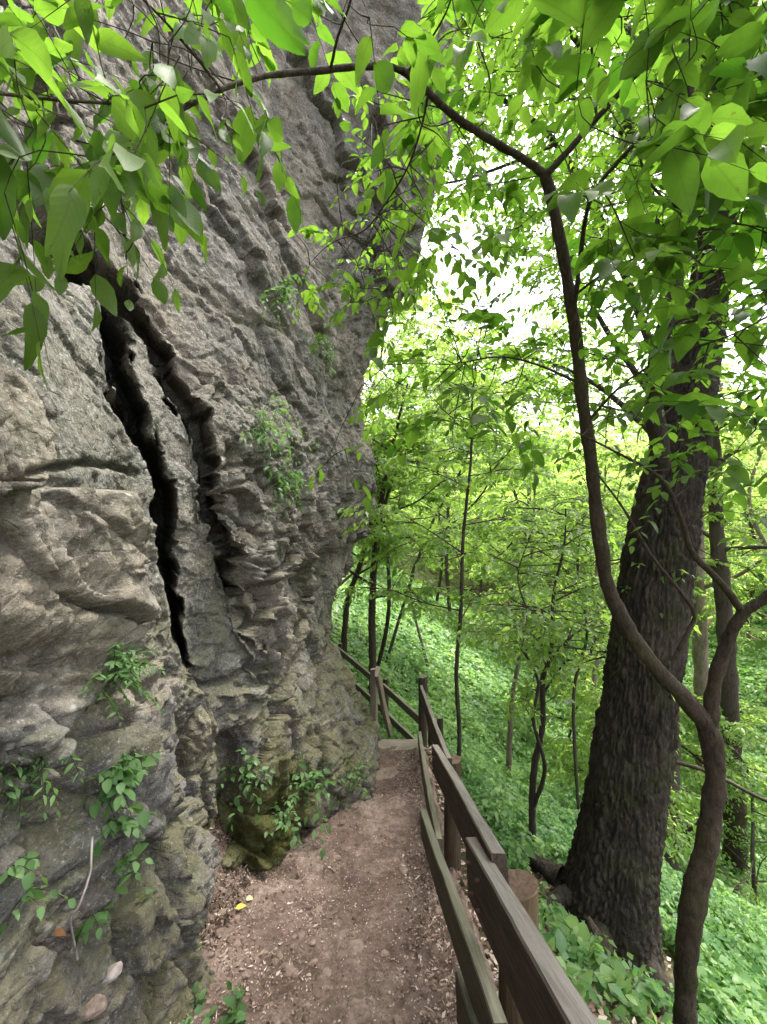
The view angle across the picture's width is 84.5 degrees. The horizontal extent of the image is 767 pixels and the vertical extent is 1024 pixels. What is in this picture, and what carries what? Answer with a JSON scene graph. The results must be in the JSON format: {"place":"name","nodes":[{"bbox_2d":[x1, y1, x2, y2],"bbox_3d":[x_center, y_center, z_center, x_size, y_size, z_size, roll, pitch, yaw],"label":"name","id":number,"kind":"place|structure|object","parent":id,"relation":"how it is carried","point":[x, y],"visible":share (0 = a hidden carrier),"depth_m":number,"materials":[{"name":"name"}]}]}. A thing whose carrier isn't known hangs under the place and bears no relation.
{"place":"outdoors","nodes":[
{"label":"outdoors","id":0,"kind":"place"},
{"bbox_2d":[0,0,460,1023],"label":"cliff","id":1,"kind":"structure","parent":0,"point":[138,498],"depth_m":3.05,"materials":[{"name":"stone"}]},
{"bbox_2d":[0,851,47,891],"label":"seedling","id":2,"kind":"object","parent":1,"relation":"attached to","point":[19,868],"visible":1,"depth_m":1.12,"materials":[{"name":"green plant"}]},
{"bbox_2d":[0,884,75,935],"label":"seedling","id":3,"kind":"object","parent":1,"relation":"attached to","point":[31,894],"visible":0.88,"depth_m":1.17,"materials":[{"name":"green plant"}]},
{"bbox_2d":[0,753,84,829],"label":"fern","id":4,"kind":"object","parent":1,"relation":"attached to","point":[23,774],"visible":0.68,"depth_m":1.17,"materials":[{"name":"green plant"}]},
{"bbox_2d":[54,928,65,936],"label":"fallen leaf","id":5,"kind":"object","parent":1,"relation":"on","point":[59,932],"visible":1,"depth_m":1.22,"materials":[{"name":"orange plant"}]},
{"bbox_2d":[69,836,93,959],"bbox_3d":[-0.943,1.239,1.322,0.056,0.407,0.113,0,0,-26],"label":"hanging root","id":6,"kind":"object","parent":1,"relation":"hanging from","point":[80,902],"visible":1,"depth_m":1.31,"materials":[{"name":"wood"}]},
{"bbox_2d":[79,994,107,1019],"bbox_3d":[-0.967,1.643,1.396,0.094,0.051,0.064,0,0,-33],"label":"stone","id":7,"kind":"object","parent":1,"relation":"on","point":[95,1005],"visible":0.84,"depth_m":1.39,"materials":[{"name":"beige stone"}]},
{"bbox_2d":[75,903,113,951],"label":"seedling","id":8,"kind":"object","parent":1,"relation":"attached to","point":[100,916],"visible":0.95,"depth_m":1.36,"materials":[{"name":"green plant"}]},
{"bbox_2d":[102,961,122,983],"bbox_3d":[-0.965,1.633,1.496,0.063,0.040,0.067,0,0,0],"label":"stone","id":9,"kind":"object","parent":1,"relation":"on","point":[114,971],"visible":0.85,"depth_m":1.49,"materials":[{"name":"beige stone"}]},
{"bbox_2d":[64,751,163,856],"bbox_3d":[-0.964,1.021,1.477,0.308,0.326,0.248,0,0,-17],"label":"seedling","id":10,"kind":"object","parent":1,"relation":"attached to","point":[128,773],"visible":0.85,"depth_m":1.45,"materials":[{"name":"green plant"}]},
{"bbox_2d":[79,642,165,730],"bbox_3d":[-0.914,0.586,1.438,0.355,0.291,0.299,0,0,0],"label":"fern","id":11,"kind":"object","parent":1,"relation":"attached to","point":[126,665],"visible":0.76,"depth_m":1.43,"materials":[{"name":"green plant"}]},
{"bbox_2d":[88,796,161,856],"bbox_3d":[-0.908,1.074,1.443,0.266,0.203,0.139,0,0,-26],"label":"seedling","id":12,"kind":"object","parent":1,"relation":"attached to","point":[126,825],"visible":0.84,"depth_m":1.43,"materials":[{"name":"green plant"}]},
{"bbox_2d":[108,840,153,904],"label":"seedling","id":13,"kind":"object","parent":1,"relation":"attached to","point":[120,888],"visible":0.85,"depth_m":1.51,"materials":[{"name":"green plant"}]},
{"bbox_2d":[136,888,153,905],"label":"seedling","id":14,"kind":"object","parent":1,"relation":"attached to","point":[148,890],"visible":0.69,"depth_m":1.65,"materials":[{"name":"green plant"}]},
{"bbox_2d":[215,747,276,831],"bbox_3d":[-1.030,2.002,3.039,0.503,0.535,0.310,0,0,0],"label":"seedling","id":15,"kind":"object","parent":1,"relation":"attached to","point":[249,775],"visible":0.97,"depth_m":3.07,"materials":[{"name":"green plant"}]},
{"bbox_2d":[230,395,327,505],"bbox_3d":[-1.015,-0.520,3.568,0.825,0.940,1.025,0,0,-30],"label":"fern","id":16,"kind":"object","parent":1,"relation":"attached to","point":[264,435],"visible":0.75,"depth_m":3.48,"materials":[{"name":"green plant"}]},
{"bbox_2d":[264,792,304,857],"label":"seedling","id":17,"kind":"object","parent":1,"relation":"attached to","point":[285,820],"visible":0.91,"depth_m":3.15,"materials":[{"name":"green plant"}]},
{"bbox_2d":[259,274,310,341],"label":"fern","id":18,"kind":"object","parent":1,"relation":"attached to","point":[286,289],"visible":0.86,"depth_m":4.28,"materials":[{"name":"green plant"}]},
{"bbox_2d":[269,467,308,556],"bbox_3d":[-0.902,-0.008,3.825,0.435,0.839,0.703,0,0,-30],"label":"fern","id":19,"kind":"object","parent":1,"relation":"attached to","point":[296,477],"visible":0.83,"depth_m":3.80,"materials":[{"name":"green plant"}]},
{"bbox_2d":[310,332,343,390],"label":"fern","id":20,"kind":"object","parent":1,"relation":"attached to","point":[322,349],"visible":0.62,"depth_m":5.01,"materials":[{"name":"green plant"}]},
{"bbox_2d":[345,754,371,797],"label":"seedling","id":21,"kind":"object","parent":1,"relation":"on","point":[359,767],"visible":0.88,"depth_m":3.93,"materials":[{"name":"green plant"}]},
{"bbox_2d":[177,746,497,1023],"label":"path","id":22,"kind":"structure","parent":0,"point":[350,964],"depth_m":2.48,"materials":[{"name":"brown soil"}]},
{"bbox_2d":[180,981,217,1023],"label":"weed","id":23,"kind":"object","parent":22,"relation":"on","point":[199,1007],"visible":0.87,"depth_m":1.78,"materials":[{"name":"green plant"}]},
{"bbox_2d":[198,817,255,951],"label":"leaf litter","id":24,"kind":"object","parent":22,"relation":"on","point":[233,888],"visible":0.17,"depth_m":2.64,"materials":[{"name":"brown plant"}]},
{"bbox_2d":[217,981,247,1023],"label":"weed","id":25,"kind":"object","parent":22,"relation":"on","point":[237,1016],"visible":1,"depth_m":1.79,"materials":[{"name":"green plant"}]},
{"bbox_2d":[236,903,246,908],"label":"fallen leaf","id":26,"kind":"object","parent":22,"relation":"on","point":[240,905],"visible":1,"depth_m":2.57,"materials":[{"name":"yellow plant"}]},
{"bbox_2d":[279,962,293,972],"bbox_3d":[-0.482,2.295,2.112,0.094,0.040,0.064,0,0,31],"label":"stone","id":27,"kind":"object","parent":22,"relation":"on","point":[286,966],"visible":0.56,"depth_m":2.12,"materials":[{"name":"beige stone"}]},
{"bbox_2d":[308,864,322,870],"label":"stone","id":28,"kind":"object","parent":22,"relation":"on","point":[317,867],"visible":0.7,"depth_m":3.13,"materials":[{"name":"beige stone"}]},
{"bbox_2d":[288,753,351,861],"bbox_3d":[-0.583,2.381,3.639,0.814,0.667,0.697,0,0,36],"label":"seedling","id":29,"kind":"object","parent":22,"relation":"on","point":[310,779],"visible":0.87,"depth_m":3.46,"materials":[{"name":"green plant"}]},
{"bbox_2d":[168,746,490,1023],"bbox_3d":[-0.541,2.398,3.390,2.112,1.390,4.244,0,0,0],"label":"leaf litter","id":30,"kind":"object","parent":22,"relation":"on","point":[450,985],"visible":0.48,"depth_m":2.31,"materials":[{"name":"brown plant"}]},
{"bbox_2d":[343,939,363,955],"bbox_3d":[-0.166,2.346,2.252,0.159,0.064,0.108,0,0,-43],"label":"stone","id":31,"kind":"object","parent":22,"relation":"on","point":[353,947],"visible":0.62,"depth_m":2.25,"materials":[{"name":"beige stone"}]},
{"bbox_2d":[344,994,375,1019],"bbox_3d":[-0.102,2.198,1.849,0.174,0.075,0.118,0,0,-34],"label":"stone","id":32,"kind":"object","parent":22,"relation":"on","point":[357,1007],"visible":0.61,"depth_m":1.85,"materials":[{"name":"beige stone"}]},
{"bbox_2d":[360,820,379,831],"bbox_3d":[-0.121,2.744,3.651,0.218,0.095,0.156,0,0,-37],"label":"stone","id":33,"kind":"object","parent":22,"relation":"on","point":[372,825],"visible":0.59,"depth_m":3.64,"materials":[{"name":"beige stone"}]},
{"bbox_2d":[375,767,398,780],"bbox_3d":[0.009,2.916,4.596,0.426,0.167,0.272,0,0,-40],"label":"stone","id":34,"kind":"object","parent":22,"relation":"on","point":[383,773],"visible":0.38,"depth_m":4.59,"materials":[{"name":"beige stone"}]},
{"bbox_2d":[385,796,404,809],"bbox_3d":[0.104,2.785,3.982,0.217,0.120,0.274,0,0,44],"label":"stone","id":35,"kind":"object","parent":22,"relation":"on","point":[395,803],"visible":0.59,"depth_m":3.97,"materials":[{"name":"beige stone"}]},
{"bbox_2d":[398,863,407,875],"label":"stone","id":36,"kind":"object","parent":22,"relation":"on","point":[403,869],"visible":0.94,"depth_m":3.07,"materials":[{"name":"beige stone"}]},
{"bbox_2d":[329,432,766,1023],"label":"hillside","id":37,"kind":"structure","parent":0,"point":[429,574],"depth_m":17.89,"materials":[{"name":"green plant"}]},
{"bbox_2d":[329,420,404,637],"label":"tree","id":38,"kind":"object","parent":37,"relation":"on","point":[347,578],"visible":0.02,"depth_m":11.79,"materials":[{"name":"green plant"}]},
{"bbox_2d":[331,642,434,746],"bbox_3d":[-0.574,3.517,8.767,0.292,1.318,6.268,0,0,-25],"label":"wooden fence","id":39,"kind":"object","parent":37,"relation":"on","point":[412,713],"visible":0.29,"depth_m":7.19,"materials":[{"name":"brown wood"}]},
{"bbox_2d":[0,0,766,1023],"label":"tree","id":40,"kind":"object","parent":37,"relation":"on","point":[702,152],"visible":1,"depth_m":1.29,"materials":[{"name":"green plant"}]},
{"bbox_2d":[341,413,441,660],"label":"tree","id":41,"kind":"object","parent":37,"relation":"on","point":[358,571],"visible":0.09,"depth_m":10.46,"materials":[{"name":"green plant"}]},
{"bbox_2d":[354,409,431,570],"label":"tree","id":42,"kind":"object","parent":37,"relation":"on","point":[413,514],"visible":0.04,"depth_m":42.21,"materials":[{"name":"green plant"}]},
{"bbox_2d":[378,739,425,750],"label":"wooden stairs","id":43,"kind":"structure","parent":37,"relation":"on","point":[406,744],"depth_m":5.43,"materials":[{"name":"brown wood"}]},
{"bbox_2d":[370,666,391,748],"bbox_3d":[-0.032,2.652,5.738,0.131,1.497,1.255,0,0,9],"label":"handrail","id":44,"kind":"object","parent":43,"relation":"attached to","point":[376,686],"visible":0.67,"depth_m":5.28,"materials":[{"name":"brown wood"}]},
{"bbox_2d":[361,237,449,564],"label":"tree","id":45,"kind":"object","parent":37,"relation":"on","point":[391,337],"visible":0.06,"depth_m":31.25,"materials":[{"name":"green plant"}]},
{"bbox_2d":[393,636,446,699],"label":"shrub","id":46,"kind":"object","parent":37,"relation":"on","point":[420,663],"visible":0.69,"depth_m":12.93,"materials":[{"name":"green plant"}]},
{"bbox_2d":[349,380,502,703],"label":"tree","id":47,"kind":"object","parent":37,"relation":"on","point":[392,537],"visible":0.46,"depth_m":8.39,"materials":[{"name":"green plant"}]},
{"bbox_2d":[359,326,529,665],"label":"tree","id":48,"kind":"object","parent":37,"relation":"on","point":[381,427],"visible":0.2,"depth_m":8.57,"materials":[{"name":"green plant"}]},
{"bbox_2d":[399,342,498,601],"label":"tree","id":49,"kind":"object","parent":37,"relation":"on","point":[441,563],"visible":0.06,"depth_m":35.66,"materials":[{"name":"green plant"}]},
{"bbox_2d":[377,285,521,614],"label":"tree","id":50,"kind":"object","parent":37,"relation":"on","point":[447,510],"visible":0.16,"depth_m":29.18,"materials":[{"name":"green plant"}]},
{"bbox_2d":[333,295,611,755],"bbox_3d":[0.992,0.434,5.532,3.677,5.948,2.587,0,0,16],"label":"tree","id":51,"kind":"object","parent":37,"relation":"on","point":[469,490],"visible":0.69,"depth_m":5.48,"materials":[{"name":"green plant"}]},
{"bbox_2d":[374,365,575,666],"bbox_3d":[2.855,0.415,14.540,7.947,10.204,6.935,0,0,0],"label":"tree","id":52,"kind":"object","parent":37,"relation":"on","point":[488,495],"visible":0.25,"depth_m":14.42,"materials":[{"name":"green plant"}]},
{"bbox_2d":[378,261,575,661],"bbox_3d":[1.778,-1.194,12.800,5.813,11.452,8.080,0,0,42],"label":"tree","id":53,"kind":"object","parent":37,"relation":"on","point":[416,321],"visible":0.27,"depth_m":12.49,"materials":[{"name":"green plant"}]},
{"bbox_2d":[434,427,532,600],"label":"tree","id":54,"kind":"object","parent":37,"relation":"on","point":[477,569],"visible":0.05,"depth_m":45.67,"materials":[{"name":"green plant"}]},
{"bbox_2d":[462,750,512,776],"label":"shrub","id":55,"kind":"object","parent":37,"relation":"on","point":[492,767],"visible":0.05,"depth_m":6.42,"materials":[{"name":"green plant"}]},
{"bbox_2d":[476,774,524,816],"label":"shrub","id":56,"kind":"object","parent":37,"relation":"on","point":[492,794],"visible":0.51,"depth_m":4.25,"materials":[{"name":"green plant"}]},
{"bbox_2d":[406,449,603,777],"bbox_3d":[3.072,2.418,9.487,4.522,7.751,3.607,0,0,-24],"label":"tree","id":57,"kind":"object","parent":37,"relation":"on","point":[516,561],"visible":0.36,"depth_m":9.46,"materials":[{"name":"green plant"}]},
{"bbox_2d":[418,675,598,1023],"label":"wooden fence","id":58,"kind":"object","parent":37,"relation":"on","point":[536,985],"visible":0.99,"depth_m":1.51,"materials":[{"name":"brown wood"}]},
{"bbox_2d":[451,376,589,625],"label":"tree","id":59,"kind":"object","parent":37,"relation":"on","point":[516,502],"visible":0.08,"depth_m":34.58,"materials":[{"name":"green plant"}]},
{"bbox_2d":[511,760,560,796],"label":"shrub","id":60,"kind":"object","parent":37,"relation":"on","point":[526,776],"visible":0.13,"depth_m":8.67,"materials":[{"name":"green plant"}]},
{"bbox_2d":[449,291,626,666],"bbox_3d":[9.585,-1.310,26.534,11.593,22.885,12.174,0,0,11],"label":"tree","id":61,"kind":"object","parent":37,"relation":"on","point":[555,326],"visible":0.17,"depth_m":26.29,"materials":[{"name":"green plant"}]},
{"bbox_2d":[484,586,603,753],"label":"tree","id":62,"kind":"object","parent":37,"relation":"on","point":[530,695],"visible":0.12,"depth_m":13.73,"materials":[{"name":"green plant"}]},
{"bbox_2d":[330,546,766,1023],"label":"ground cover","id":63,"kind":"object","parent":37,"relation":"on","point":[722,998],"visible":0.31,"depth_m":10.15,"materials":[{"name":"green plant"}]},
{"bbox_2d":[676,760,766,802],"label":"fallen branch","id":64,"kind":"object","parent":63,"relation":"on","point":[688,765],"visible":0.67,"depth_m":6.77,"materials":[{"name":"brown wood"}]},
{"bbox_2d":[545,781,575,809],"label":"shrub","id":65,"kind":"object","parent":37,"relation":"on","point":[557,796],"visible":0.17,"depth_m":7.78,"materials":[{"name":"green plant"}]},
{"bbox_2d":[536,448,593,602],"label":"tree","id":66,"kind":"object","parent":37,"relation":"on","point":[556,496],"visible":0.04,"depth_m":42.83,"materials":[{"name":"green plant"}]},
{"bbox_2d":[364,408,766,600],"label":"distant woods","id":67,"kind":"object","parent":37,"relation":"on","point":[510,493],"visible":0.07,"depth_m":49.78,"materials":[{"name":"green plant"}]},
{"bbox_2d":[542,928,592,997],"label":"weed","id":68,"kind":"object","parent":37,"relation":"on","point":[582,984],"visible":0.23,"depth_m":2.24,"materials":[{"name":"green plant"}]},
{"bbox_2d":[418,745,718,1023],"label":"leaf litter","id":69,"kind":"object","parent":37,"relation":"on","point":[492,961],"visible":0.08,"depth_m":2.47,"materials":[{"name":"plant"}]},
{"bbox_2d":[448,489,693,850],"bbox_3d":[1.681,1.538,4.041,2.164,3.528,2.221,0,0,0],"label":"tree","id":70,"kind":"object","parent":37,"relation":"on","point":[552,624],"visible":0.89,"depth_m":3.83,"materials":[{"name":"green plant"}]},
{"bbox_2d":[545,908,609,972],"bbox_3d":[1.170,2.645,2.498,0.372,0.284,0.501,0,0,14],"label":"weed","id":71,"kind":"object","parent":37,"relation":"on","point":[580,929],"visible":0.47,"depth_m":2.60,"materials":[{"name":"green plant"}]},
{"bbox_2d":[401,0,765,870],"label":"tree","id":72,"kind":"object","parent":37,"relation":"on","point":[577,152],"visible":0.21,"depth_m":8.83,"materials":[{"name":"green plant"}]},
{"bbox_2d":[534,422,641,756],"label":"tree","id":73,"kind":"object","parent":37,"relation":"on","point":[603,453],"visible":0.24,"depth_m":11.96,"materials":[{"name":"green plant"}]},
{"bbox_2d":[538,305,654,648],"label":"tree","id":74,"kind":"object","parent":37,"relation":"on","point":[600,372],"visible":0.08,"depth_m":31.19,"materials":[{"name":"green plant"}]},
{"bbox_2d":[494,479,701,811],"bbox_3d":[3.343,2.567,7.018,2.996,6.214,2.892,0,0,0],"label":"tree","id":75,"kind":"object","parent":37,"relation":"on","point":[576,547],"visible":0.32,"depth_m":6.98,"materials":[{"name":"green plant"}]},
{"bbox_2d":[555,399,648,583],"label":"tree","id":76,"kind":"object","parent":37,"relation":"on","point":[633,472],"visible":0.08,"depth_m":39.05,"materials":[{"name":"green plant"}]},
{"bbox_2d":[440,0,766,1015],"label":"tree","id":77,"kind":"object","parent":37,"relation":"on","point":[606,878],"visible":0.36,"depth_m":3.11,"materials":[{"name":"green plant"}]},
{"bbox_2d":[515,409,699,743],"bbox_3d":[8.328,2.702,16.369,7.874,12.609,6.396,0,0,0],"label":"tree","id":78,"kind":"object","parent":37,"relation":"on","point":[608,477],"visible":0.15,"depth_m":15.84,"materials":[{"name":"green plant"}]},
{"bbox_2d":[523,664,700,865],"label":"tree","id":79,"kind":"object","parent":37,"relation":"on","point":[565,759],"visible":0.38,"depth_m":7.93,"materials":[{"name":"green plant"}]},
{"bbox_2d":[585,915,672,1022],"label":"fallen log","id":80,"kind":"object","parent":37,"relation":"on","point":[593,928],"visible":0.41,"depth_m":2.72,"materials":[{"name":"brown wood"}]},
{"bbox_2d":[591,941,672,1023],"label":"weed","id":81,"kind":"object","parent":37,"relation":"on","point":[620,984],"visible":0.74,"depth_m":2.32,"materials":[{"name":"green plant"}]},
{"bbox_2d":[568,360,760,624],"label":"tree","id":82,"kind":"object","parent":37,"relation":"on","point":[705,538],"visible":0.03,"depth_m":24.61,"materials":[{"name":"green plant"}]},
{"bbox_2d":[577,608,766,834],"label":"tree","id":83,"kind":"object","parent":37,"relation":"on","point":[686,778],"visible":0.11,"depth_m":11.76,"materials":[{"name":"green plant"}]},
{"bbox_2d":[611,425,755,609],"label":"tree","id":84,"kind":"object","parent":37,"relation":"on","point":[708,523],"visible":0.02,"depth_m":36.20,"materials":[{"name":"green plant"}]},
{"bbox_2d":[634,361,766,883],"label":"tree","id":85,"kind":"object","parent":37,"relation":"on","point":[723,609],"visible":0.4,"depth_m":11.33,"materials":[{"name":"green plant"}]},
{"bbox_2d":[643,393,766,818],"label":"tree","id":86,"kind":"object","parent":37,"relation":"on","point":[700,644],"visible":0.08,"depth_m":13.82,"materials":[{"name":"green plant"}]},
{"bbox_2d":[679,691,766,907],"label":"tree","id":87,"kind":"object","parent":37,"relation":"on","point":[752,893],"visible":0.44,"depth_m":10.24,"materials":[{"name":"green plant"}]},
{"bbox_2d":[703,932,766,1003],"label":"shrub","id":88,"kind":"object","parent":37,"relation":"on","point":[737,970],"visible":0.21,"depth_m":3.16,"materials":[{"name":"green plant"}]},
{"bbox_2d":[704,404,766,638],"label":"tree","id":89,"kind":"object","parent":37,"relation":"on","point":[752,530],"visible":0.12,"depth_m":32.70,"materials":[{"name":"green plant"}]},
{"bbox_2d":[704,365,766,563],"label":"tree","id":90,"kind":"object","parent":37,"relation":"on","point":[738,373],"visible":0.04,"depth_m":42.72,"materials":[{"name":"green plant"}]},
{"bbox_2d":[704,394,766,692],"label":"tree","id":91,"kind":"object","parent":37,"relation":"on","point":[753,518],"visible":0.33,"depth_m":22.57,"materials":[{"name":"green plant"}]},
{"bbox_2d":[711,878,766,928],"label":"shrub","id":92,"kind":"object","parent":37,"relation":"on","point":[717,883],"visible":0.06,"depth_m":5.81,"materials":[{"name":"green plant"}]},
{"bbox_2d":[741,481,766,593],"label":"tree","id":93,"kind":"object","parent":37,"relation":"on","point":[764,528],"visible":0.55,"depth_m":31.67,"materials":[{"name":"green plant"}]},
{"bbox_2d":[745,794,766,838],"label":"shrub","id":94,"kind":"object","parent":37,"relation":"on","point":[762,826],"visible":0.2,"depth_m":13.32,"materials":[{"name":"green plant"}]},
{"bbox_2d":[361,0,766,458],"label":"sky","id":95,"kind":"structure","parent":0,"point":[521,328],"materials":[{"name":"white"}]}
]}

